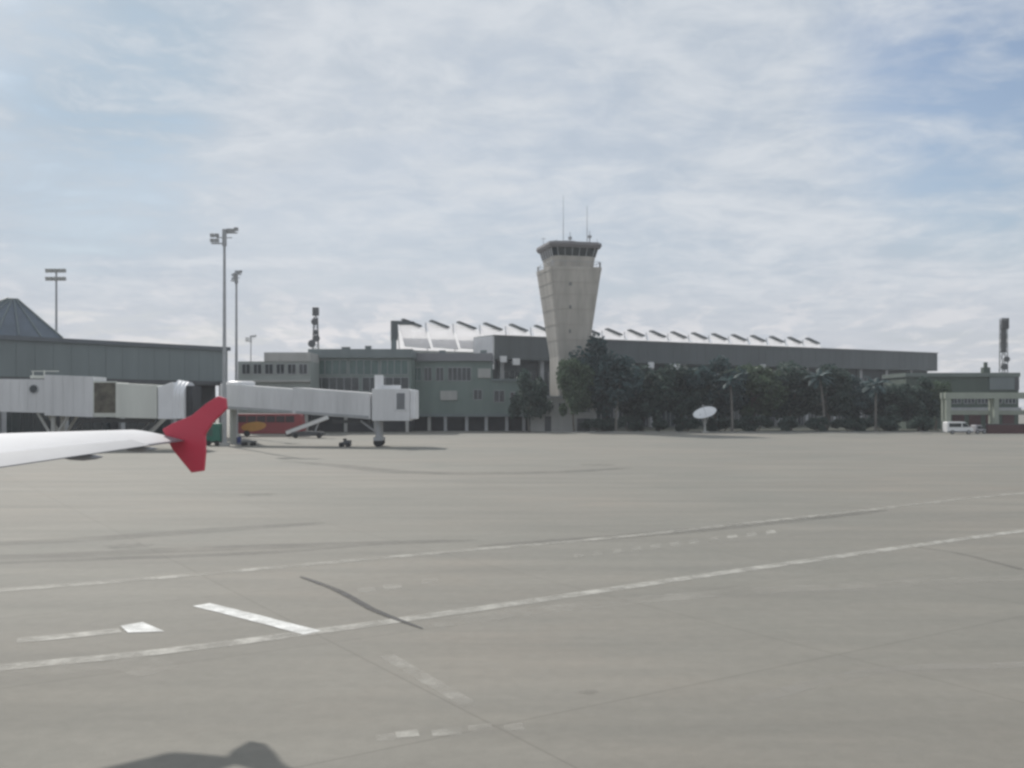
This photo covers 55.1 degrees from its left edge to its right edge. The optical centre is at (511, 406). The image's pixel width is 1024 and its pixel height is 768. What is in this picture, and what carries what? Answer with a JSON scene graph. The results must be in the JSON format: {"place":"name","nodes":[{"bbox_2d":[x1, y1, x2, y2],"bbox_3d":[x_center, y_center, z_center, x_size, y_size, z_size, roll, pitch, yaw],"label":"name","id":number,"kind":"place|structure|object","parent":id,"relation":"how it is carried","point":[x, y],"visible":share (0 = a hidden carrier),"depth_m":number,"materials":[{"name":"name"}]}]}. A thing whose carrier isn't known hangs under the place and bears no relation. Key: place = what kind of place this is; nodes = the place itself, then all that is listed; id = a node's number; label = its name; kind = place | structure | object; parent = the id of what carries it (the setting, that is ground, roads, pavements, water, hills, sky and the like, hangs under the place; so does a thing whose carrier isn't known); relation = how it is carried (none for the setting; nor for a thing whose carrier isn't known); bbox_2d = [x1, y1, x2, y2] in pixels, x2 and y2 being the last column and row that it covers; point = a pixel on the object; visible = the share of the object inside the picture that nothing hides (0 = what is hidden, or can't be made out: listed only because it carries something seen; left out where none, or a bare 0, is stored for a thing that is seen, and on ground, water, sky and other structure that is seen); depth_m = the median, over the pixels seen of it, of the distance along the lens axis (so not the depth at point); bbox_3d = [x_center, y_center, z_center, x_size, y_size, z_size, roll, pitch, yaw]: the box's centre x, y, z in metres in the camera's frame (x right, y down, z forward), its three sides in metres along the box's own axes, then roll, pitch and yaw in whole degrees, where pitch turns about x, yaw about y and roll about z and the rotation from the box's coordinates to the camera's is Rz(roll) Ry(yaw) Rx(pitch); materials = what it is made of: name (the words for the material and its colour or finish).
{"place":"outdoors","nodes":[
{"label":"outdoors","id":0,"kind":"place"},
{"bbox_2d":[0,409,1023,767],"bbox_3d":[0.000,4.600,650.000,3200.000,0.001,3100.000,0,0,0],"label":"apron","id":1,"kind":"object","parent":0,"point":[908,657],"depth_m":23.09,"materials":[{"name":"concrete"}]},
{"bbox_2d":[45,269,65,331],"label":"light mast","id":2,"kind":"object","parent":1,"relation":"on","point":[55,278],"visible":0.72,"depth_m":151.76,"materials":[{"name":"metal"}]},
{"bbox_2d":[17,628,121,642],"bbox_3d":[-8.890,4.592,19.733,1.916,0.001,0.503,0,0,-28],"label":"arrow shaft","id":3,"kind":"object","parent":1,"relation":"on","point":[84,634],"visible":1,"depth_m":19.73,"materials":[{"name":"paint"}]},
{"bbox_2d":[0,370,200,431],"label":"jet bridge","id":4,"kind":"structure","parent":1,"relation":"on","point":[51,397],"depth_m":106.25,"materials":[{"name":"paint"}]},
{"bbox_2d":[29,384,37,393],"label":"window","id":5,"kind":"structure","parent":4,"relation":"in","point":[33,389],"depth_m":106.45,"materials":[{"name":"glass"}]},
{"bbox_2d":[0,396,227,471],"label":"airliner","id":6,"kind":"object","parent":1,"relation":"on","point":[185,438],"visible":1,"depth_m":16.81,"materials":[{"name":"white paint"}]},
{"bbox_2d":[0,297,230,434],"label":"concourse","id":7,"kind":"structure","parent":1,"relation":"on","point":[30,340],"depth_m":134.16,"materials":[{"name":"painted metal cladding"},{"name":"metal"},{"name":"dark glass"}]},
{"bbox_2d":[7,412,50,432],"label":"window","id":8,"kind":"structure","parent":7,"relation":"in","point":[17,422],"depth_m":129.60,"materials":[{"name":"black glass"}]},
{"bbox_2d":[69,416,110,430],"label":"window","id":9,"kind":"structure","parent":7,"relation":"in","point":[84,426],"depth_m":136.29,"materials":[{"name":"black glass"}]},
{"bbox_2d":[118,418,163,432],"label":"window","id":10,"kind":"structure","parent":7,"relation":"in","point":[128,426],"depth_m":142.27,"materials":[{"name":"black glass"}]},
{"bbox_2d":[121,622,162,632],"bbox_3d":[-7.721,4.588,20.312,0.602,0.001,1.174,0,0,-42],"label":"arrow head","id":11,"kind":"object","parent":1,"relation":"on","point":[138,627],"visible":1,"depth_m":20.33},
{"bbox_2d":[206,423,221,445],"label":"ground power unit","id":12,"kind":"object","parent":1,"relation":"on","point":[214,434],"visible":0.63,"depth_m":116.50,"materials":[{"name":"green paint"}]},
{"bbox_2d":[210,227,238,445],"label":"light mast","id":13,"kind":"object","parent":1,"relation":"on","point":[224,237],"visible":1,"depth_m":116.33,"materials":[{"name":"metal"}]},
{"bbox_2d":[231,270,241,436],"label":"light mast","id":14,"kind":"object","parent":1,"relation":"on","point":[235,277],"visible":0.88,"depth_m":151.84,"materials":[{"name":"metal"}]},
{"bbox_2d":[235,441,256,445],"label":"baggage dolly","id":15,"kind":"object","parent":1,"relation":"on","point":[251,443],"visible":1,"depth_m":116.34,"materials":[{"name":"paint"}]},
{"bbox_2d":[245,335,255,360],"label":"light mast","id":16,"kind":"object","parent":1,"relation":"on","point":[250,341],"visible":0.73,"depth_m":289.85,"materials":[{"name":"metal"}]},
{"bbox_2d":[195,603,319,633],"bbox_3d":[-5.632,4.588,21.390,4.248,0.001,0.468,0,0,42],"label":"stand bar","id":17,"kind":"object","parent":1,"relation":"on","point":[261,619],"visible":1,"depth_m":21.29,"materials":[{"name":"white paint"}]},
{"bbox_2d":[238,414,305,435],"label":"apron bus","id":18,"kind":"object","parent":1,"relation":"on","point":[248,424],"visible":0.69,"depth_m":154.00,"materials":[{"name":"red paint"}]},
{"bbox_2d":[238,352,319,430],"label":"terminal wing","id":19,"kind":"structure","parent":1,"relation":"on","point":[288,369],"depth_m":172.00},
{"bbox_2d":[242,364,250,373],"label":"window","id":20,"kind":"structure","parent":19,"relation":"in","point":[246,368],"depth_m":171.95,"materials":[{"name":"black glass"}]},
{"bbox_2d":[253,364,261,373],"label":"window","id":21,"kind":"structure","parent":19,"relation":"in","point":[257,368],"depth_m":171.95,"materials":[{"name":"black glass"}]},
{"bbox_2d":[264,364,272,373],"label":"window","id":22,"kind":"structure","parent":19,"relation":"in","point":[268,368],"depth_m":171.95,"materials":[{"name":"black glass"}]},
{"bbox_2d":[276,364,284,373],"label":"window","id":23,"kind":"structure","parent":19,"relation":"in","point":[280,368],"depth_m":171.95,"materials":[{"name":"black glass"}]},
{"bbox_2d":[287,364,295,373],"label":"window","id":24,"kind":"structure","parent":19,"relation":"in","point":[291,368],"depth_m":171.95,"materials":[{"name":"black glass"}]},
{"bbox_2d":[299,364,307,373],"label":"window","id":25,"kind":"structure","parent":19,"relation":"in","point":[303,368],"depth_m":171.95,"materials":[{"name":"black glass"}]},
{"bbox_2d":[308,307,319,348],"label":"antenna tower","id":26,"kind":"structure","parent":19,"relation":"on","point":[314,321],"depth_m":228.90,"materials":[{"name":"metal"}]},
{"bbox_2d":[285,416,328,437],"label":"belt loader","id":27,"kind":"object","parent":1,"relation":"on","point":[295,434],"visible":0.87,"depth_m":145.45,"materials":[{"name":"white paint"}]},
{"bbox_2d":[220,375,418,446],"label":"jet bridge","id":28,"kind":"structure","parent":1,"relation":"on","point":[380,403],"depth_m":115.14,"materials":[{"name":"paint"}]},
{"bbox_2d":[339,439,351,446],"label":"tow tug","id":29,"kind":"object","parent":1,"relation":"on","point":[346,443],"visible":1,"depth_m":112.90,"materials":[{"name":"paint"}]},
{"bbox_2d":[299,576,421,627],"bbox_3d":[-3.792,4.584,23.467,0.307,0.001,7.345,0,0,-30],"label":"tar seam","id":30,"kind":"object","parent":1,"relation":"on","point":[359,601],"visible":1,"depth_m":23.02,"materials":[{"name":"black asphalt"}]},
{"bbox_2d":[308,339,418,431],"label":"terminal wing","id":31,"kind":"structure","parent":1,"relation":"on","point":[348,369],"depth_m":179.95,"materials":[{"name":"grey painted wall"},{"name":"teal glass"},{"name":"dark glass"}]},
{"bbox_2d":[319,360,346,374],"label":"window","id":32,"kind":"structure","parent":31,"relation":"in","point":[327,367],"depth_m":179.93,"materials":[{"name":"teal glass"}]},
{"bbox_2d":[319,377,358,390],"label":"window","id":33,"kind":"structure","parent":31,"relation":"in","point":[330,383],"depth_m":179.93,"materials":[{"name":"black glass"}]},
{"bbox_2d":[349,360,378,374],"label":"window","id":34,"kind":"structure","parent":31,"relation":"in","point":[356,367],"depth_m":179.93,"materials":[{"name":"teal glass"}]},
{"bbox_2d":[362,377,408,390],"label":"window","id":35,"kind":"structure","parent":31,"relation":"in","point":[368,383],"depth_m":179.93,"materials":[{"name":"black glass"}]},
{"bbox_2d":[380,360,407,374],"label":"window","id":36,"kind":"structure","parent":31,"relation":"in","point":[387,367],"depth_m":179.93,"materials":[{"name":"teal glass"}]},
{"bbox_2d":[395,729,419,737],"bbox_3d":[-1.476,4.596,13.814,0.323,0.001,0.297,0,0,-13],"label":"pavement marking","id":37,"kind":"object","parent":1,"relation":"on","point":[408,733],"visible":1,"depth_m":13.82,"materials":[{"name":"paint"}]},
{"bbox_2d":[396,659,462,697],"bbox_3d":[-1.427,4.596,16.540,0.310,0.001,3.751,0,0,-29],"label":"worn stand line","id":38,"kind":"object","parent":1,"relation":"on","point":[423,682],"visible":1,"depth_m":16.37,"materials":[{"name":"paint"}]},
{"bbox_2d":[432,730,454,735],"bbox_3d":[-0.927,4.596,13.886,0.420,0.001,0.298,0,0,-10],"label":"pavement marking","id":39,"kind":"object","parent":1,"relation":"on","point":[440,733],"visible":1,"depth_m":13.82,"materials":[{"name":"paint"}]},
{"bbox_2d":[415,350,531,430],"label":"terminal wing","id":40,"kind":"structure","parent":1,"relation":"on","point":[462,392],"depth_m":188.00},
{"bbox_2d":[416,367,421,380],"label":"window","id":41,"kind":"structure","parent":40,"relation":"in","point":[418,369],"depth_m":187.97,"materials":[{"name":"grey glass"}]},
{"bbox_2d":[424,367,431,380],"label":"window","id":42,"kind":"structure","parent":40,"relation":"in","point":[427,370],"depth_m":187.97,"materials":[{"name":"grey glass"}]},
{"bbox_2d":[436,367,443,380],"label":"window","id":43,"kind":"structure","parent":40,"relation":"in","point":[439,370],"depth_m":187.97,"materials":[{"name":"grey glass"}]},
{"bbox_2d":[448,367,470,380],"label":"window","id":44,"kind":"structure","parent":40,"relation":"in","point":[454,373],"depth_m":187.97,"materials":[{"name":"grey glass"}]},
{"bbox_2d":[473,389,481,399],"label":"window","id":45,"kind":"structure","parent":40,"relation":"in","point":[477,393],"depth_m":187.97,"materials":[{"name":"grey glass"}]},
{"bbox_2d":[494,390,504,401],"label":"window","id":46,"kind":"structure","parent":40,"relation":"in","point":[499,395],"depth_m":187.97,"materials":[{"name":"grey glass"}]},
{"bbox_2d":[0,529,1023,670],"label":"apron edge line","id":47,"kind":"object","parent":1,"relation":"on","point":[52,662],"visible":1,"depth_m":22.26,"materials":[{"name":"paint"}]},
{"bbox_2d":[0,492,1023,591],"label":"apron edge line","id":48,"kind":"object","parent":1,"relation":"on","point":[267,568],"visible":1,"depth_m":31.86,"materials":[{"name":"paint"}]},
{"bbox_2d":[508,369,553,431],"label":"tree","id":49,"kind":"object","parent":1,"relation":"on","point":[535,392],"visible":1,"depth_m":178.87,"materials":[{"name":"green plant"}]},
{"bbox_2d":[530,205,601,431],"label":"control tower","id":50,"kind":"structure","parent":1,"relation":"on","point":[568,276],"depth_m":186.93,"materials":[{"name":"concrete"}]},
{"bbox_2d":[545,416,550,430],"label":"door","id":51,"kind":"structure","parent":50,"relation":"in","point":[547,418],"depth_m":182.95,"materials":[{"name":"paint"}]},
{"bbox_2d":[540,247,597,260],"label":"cab window","id":52,"kind":"structure","parent":50,"relation":"in","point":[568,251],"depth_m":186.87,"materials":[{"name":"black glass"}]},
{"bbox_2d":[577,418,589,430],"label":"garage door","id":53,"kind":"structure","parent":50,"relation":"in","point":[579,420],"depth_m":182.95,"materials":[{"name":"paint"}]},
{"bbox_2d":[583,403,590,412],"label":"window","id":54,"kind":"structure","parent":50,"relation":"in","point":[588,410],"depth_m":182.95,"materials":[{"name":"glass"}]},
{"bbox_2d":[391,318,936,426],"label":"terminal hall","id":55,"kind":"structure","parent":1,"relation":"on","point":[516,350],"depth_m":229.86,"materials":[{"name":"metal"}]},
{"bbox_2d":[504,371,535,381],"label":"window","id":56,"kind":"structure","parent":55,"relation":"in","point":[507,374],"depth_m":210.00,"materials":[{"name":"grey glass"}]},
{"bbox_2d":[544,372,549,389],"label":"window","id":57,"kind":"structure","parent":55,"relation":"in","point":[546,374],"depth_m":214.04,"materials":[{"name":"glass"}]},
{"bbox_2d":[597,407,610,418],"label":"window","id":58,"kind":"structure","parent":55,"relation":"in","point":[600,416],"depth_m":220.89,"materials":[{"name":"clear glass"}]},
{"bbox_2d":[619,411,645,425],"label":"window","id":59,"kind":"structure","parent":55,"relation":"in","point":[619,411],"depth_m":224.37,"materials":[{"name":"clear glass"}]},
{"bbox_2d":[658,408,679,424],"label":"window","id":60,"kind":"structure","parent":55,"relation":"in","point":[668,416],"depth_m":230.03,"materials":[{"name":"glass"}]},
{"bbox_2d":[687,416,711,424],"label":"window","id":61,"kind":"structure","parent":55,"relation":"in","point":[699,419],"depth_m":234.62,"materials":[{"name":"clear glass"}]},
{"bbox_2d":[720,409,741,420],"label":"window","id":62,"kind":"structure","parent":55,"relation":"in","point":[736,415],"depth_m":240.13,"materials":[{"name":"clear glass"}]},
{"bbox_2d":[780,416,800,423],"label":"window","id":63,"kind":"structure","parent":55,"relation":"in","point":[798,420],"depth_m":250.18,"materials":[{"name":"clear glass"}]},
{"bbox_2d":[808,413,825,423],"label":"window","id":64,"kind":"structure","parent":55,"relation":"in","point":[810,415],"depth_m":252.60,"materials":[{"name":"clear glass"}]},
{"bbox_2d":[693,405,715,432],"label":"satellite dish","id":65,"kind":"object","parent":1,"relation":"on","point":[704,412],"visible":1,"depth_m":175.84,"materials":[{"name":"white paint"}]},
{"bbox_2d":[597,425,939,431],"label":"planting bed","id":66,"kind":"object","parent":1,"relation":"on","point":[798,428],"visible":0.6,"depth_m":191.59,"materials":[{"name":"green plant"}]},
{"bbox_2d":[555,358,595,431],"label":"tree","id":67,"kind":"object","parent":66,"relation":"on","point":[576,395],"visible":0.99,"depth_m":178.73,"materials":[{"name":"green plant"}]},
{"bbox_2d":[579,417,614,431],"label":"bush","id":68,"kind":"object","parent":66,"relation":"on","point":[602,424],"visible":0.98,"depth_m":180.58,"materials":[{"name":"green plant"}]},
{"bbox_2d":[567,332,644,430],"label":"tree","id":69,"kind":"object","parent":66,"relation":"on","point":[602,365],"visible":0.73,"depth_m":180.77,"materials":[{"name":"green plant"}]},
{"bbox_2d":[606,370,635,431],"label":"palm tree","id":70,"kind":"object","parent":66,"relation":"on","point":[620,377],"visible":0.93,"depth_m":178.79,"materials":[{"name":"green plant"}]},
{"bbox_2d":[614,415,643,431],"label":"bush","id":71,"kind":"object","parent":66,"relation":"on","point":[635,424],"visible":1,"depth_m":180.97,"materials":[{"name":"green plant"}]},
{"bbox_2d":[600,364,687,430],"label":"tree","id":72,"kind":"object","parent":66,"relation":"on","point":[648,401],"visible":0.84,"depth_m":182.02,"materials":[{"name":"green plant"}]},
{"bbox_2d":[651,416,668,431],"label":"bush","id":73,"kind":"object","parent":66,"relation":"on","point":[658,423],"visible":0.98,"depth_m":180.73,"materials":[{"name":"green plant"}]},
{"bbox_2d":[653,363,718,417],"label":"tree","id":74,"kind":"object","parent":66,"relation":"on","point":[684,407],"visible":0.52,"depth_m":182.78,"materials":[{"name":"green plant"}]},
{"bbox_2d":[672,417,701,431],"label":"bush","id":75,"kind":"object","parent":66,"relation":"on","point":[684,423],"visible":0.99,"depth_m":180.58,"materials":[{"name":"green plant"}]},
{"bbox_2d":[678,355,750,422],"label":"tree","id":76,"kind":"object","parent":66,"relation":"on","point":[702,377],"visible":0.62,"depth_m":184.14,"materials":[{"name":"green plant"}]},
{"bbox_2d":[701,417,744,431],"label":"bush","id":77,"kind":"object","parent":66,"relation":"on","point":[721,424],"visible":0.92,"depth_m":181.63,"materials":[{"name":"green plant"}]},
{"bbox_2d":[715,373,745,431],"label":"palm tree","id":78,"kind":"object","parent":66,"relation":"on","point":[731,382],"visible":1,"depth_m":179.29,"materials":[{"name":"green plant"}]},
{"bbox_2d":[720,363,791,416],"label":"tree","id":79,"kind":"object","parent":66,"relation":"on","point":[763,388],"visible":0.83,"depth_m":184.71,"materials":[{"name":"green plant"}]},
{"bbox_2d":[738,415,773,431],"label":"bush","id":80,"kind":"object","parent":66,"relation":"on","point":[753,423],"visible":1,"depth_m":182.12,"materials":[{"name":"green plant"}]},
{"bbox_2d":[777,416,798,431],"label":"bush","id":81,"kind":"object","parent":66,"relation":"on","point":[786,423],"visible":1,"depth_m":179.44,"materials":[{"name":"green plant"}]},
{"bbox_2d":[767,360,829,430],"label":"tree","id":82,"kind":"object","parent":66,"relation":"on","point":[792,375],"visible":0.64,"depth_m":185.88,"materials":[{"name":"green plant"}]},
{"bbox_2d":[804,417,828,431],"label":"bush","id":83,"kind":"object","parent":66,"relation":"on","point":[812,423],"visible":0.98,"depth_m":180.35,"materials":[{"name":"green plant"}]},
{"bbox_2d":[803,368,833,426],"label":"palm tree","id":84,"kind":"object","parent":66,"relation":"on","point":[816,381],"visible":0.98,"depth_m":181.47,"materials":[{"name":"green plant"}]},
{"bbox_2d":[787,364,860,430],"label":"tree","id":85,"kind":"object","parent":66,"relation":"on","point":[836,395],"visible":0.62,"depth_m":188.18,"materials":[{"name":"green plant"}]},
{"bbox_2d":[828,417,869,431],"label":"bush","id":86,"kind":"object","parent":66,"relation":"on","point":[850,424],"visible":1,"depth_m":181.84,"materials":[{"name":"green plant"}]},
{"bbox_2d":[833,374,889,424],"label":"tree","id":87,"kind":"object","parent":66,"relation":"on","point":[865,403],"visible":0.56,"depth_m":188.75,"materials":[{"name":"green plant"}]},
{"bbox_2d":[859,376,891,431],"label":"palm tree","id":88,"kind":"object","parent":66,"relation":"on","point":[876,385],"visible":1,"depth_m":178.98,"materials":[{"name":"green plant"}]},
{"bbox_2d":[861,415,902,431],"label":"bush","id":89,"kind":"object","parent":66,"relation":"on","point":[890,424],"visible":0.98,"depth_m":180.49,"materials":[{"name":"green plant"}]},
{"bbox_2d":[862,383,926,421],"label":"tree","id":90,"kind":"object","parent":66,"relation":"on","point":[901,397],"visible":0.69,"depth_m":186.24,"materials":[{"name":"green plant"}]},
{"bbox_2d":[896,376,940,430],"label":"tree","id":91,"kind":"object","parent":66,"relation":"on","point":[919,390],"visible":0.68,"depth_m":187.67,"materials":[{"name":"green plant"}]},
{"bbox_2d":[908,416,934,431],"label":"bush","id":92,"kind":"object","parent":66,"relation":"on","point":[927,423],"visible":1,"depth_m":180.69,"materials":[{"name":"green plant"}]},
{"bbox_2d":[923,379,952,429],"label":"tree","id":93,"kind":"object","parent":66,"relation":"on","point":[942,388],"visible":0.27,"depth_m":192.22,"materials":[{"name":"green plant"}]},
{"bbox_2d":[766,530,775,533],"bbox_3d":[9.514,4.596,36.058,0.375,0.001,1.466,0,0,13],"label":"pavement marking","id":94,"kind":"object","parent":1,"relation":"on","point":[771,531],"visible":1,"depth_m":36.09,"materials":[{"name":"paint"}]},
{"bbox_2d":[882,362,1020,428],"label":"building","id":95,"kind":"structure","parent":1,"relation":"on","point":[985,380],"depth_m":204.38,"materials":[{"name":"metal"}]},
{"bbox_2d":[951,399,960,403],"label":"window","id":96,"kind":"structure","parent":95,"relation":"in","point":[955,401],"depth_m":204.54,"materials":[{"name":"grey glass"}]},
{"bbox_2d":[964,399,974,403],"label":"window","id":97,"kind":"structure","parent":95,"relation":"in","point":[966,401],"depth_m":204.44,"materials":[{"name":"grey glass"}]},
{"bbox_2d":[977,399,987,403],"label":"window","id":98,"kind":"structure","parent":95,"relation":"in","point":[980,401],"depth_m":204.29,"materials":[{"name":"grey glass"}]},
{"bbox_2d":[999,318,1009,372],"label":"antenna tower","id":99,"kind":"structure","parent":95,"relation":"on","point":[1004,324],"depth_m":234.33,"materials":[{"name":"metal"}]},
{"bbox_2d":[1005,399,1015,403],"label":"window","id":100,"kind":"structure","parent":95,"relation":"in","point":[1007,401],"depth_m":204.09,"materials":[{"name":"grey glass"}]},
{"bbox_2d":[943,422,973,433],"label":"parked van","id":101,"kind":"object","parent":1,"relation":"on","point":[952,427],"visible":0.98,"depth_m":166.50,"materials":[{"name":"white paint"}]},
{"bbox_2d":[971,425,985,433],"bbox_3d":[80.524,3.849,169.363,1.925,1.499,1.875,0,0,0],"label":"parked car","id":102,"kind":"object","parent":1,"relation":"on","point":[977,429],"visible":0.96,"depth_m":168.50,"materials":[{"name":"grey paint"}]},
{"bbox_2d":[940,393,1023,432],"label":"open frame","id":103,"kind":"object","parent":1,"relation":"on","point":[993,412],"visible":0.9,"depth_m":175.70,"materials":[{"name":"beige concrete"}]},
{"bbox_2d":[0,0,1023,408],"label":"sky","id":104,"kind":"structure","parent":0,"point":[839,174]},
{"bbox_2d":[985,424,1023,433],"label":"wall","id":105,"kind":"structure","parent":0,"point":[1004,428],"depth_m":170.00,"materials":[{"name":"red paint"}]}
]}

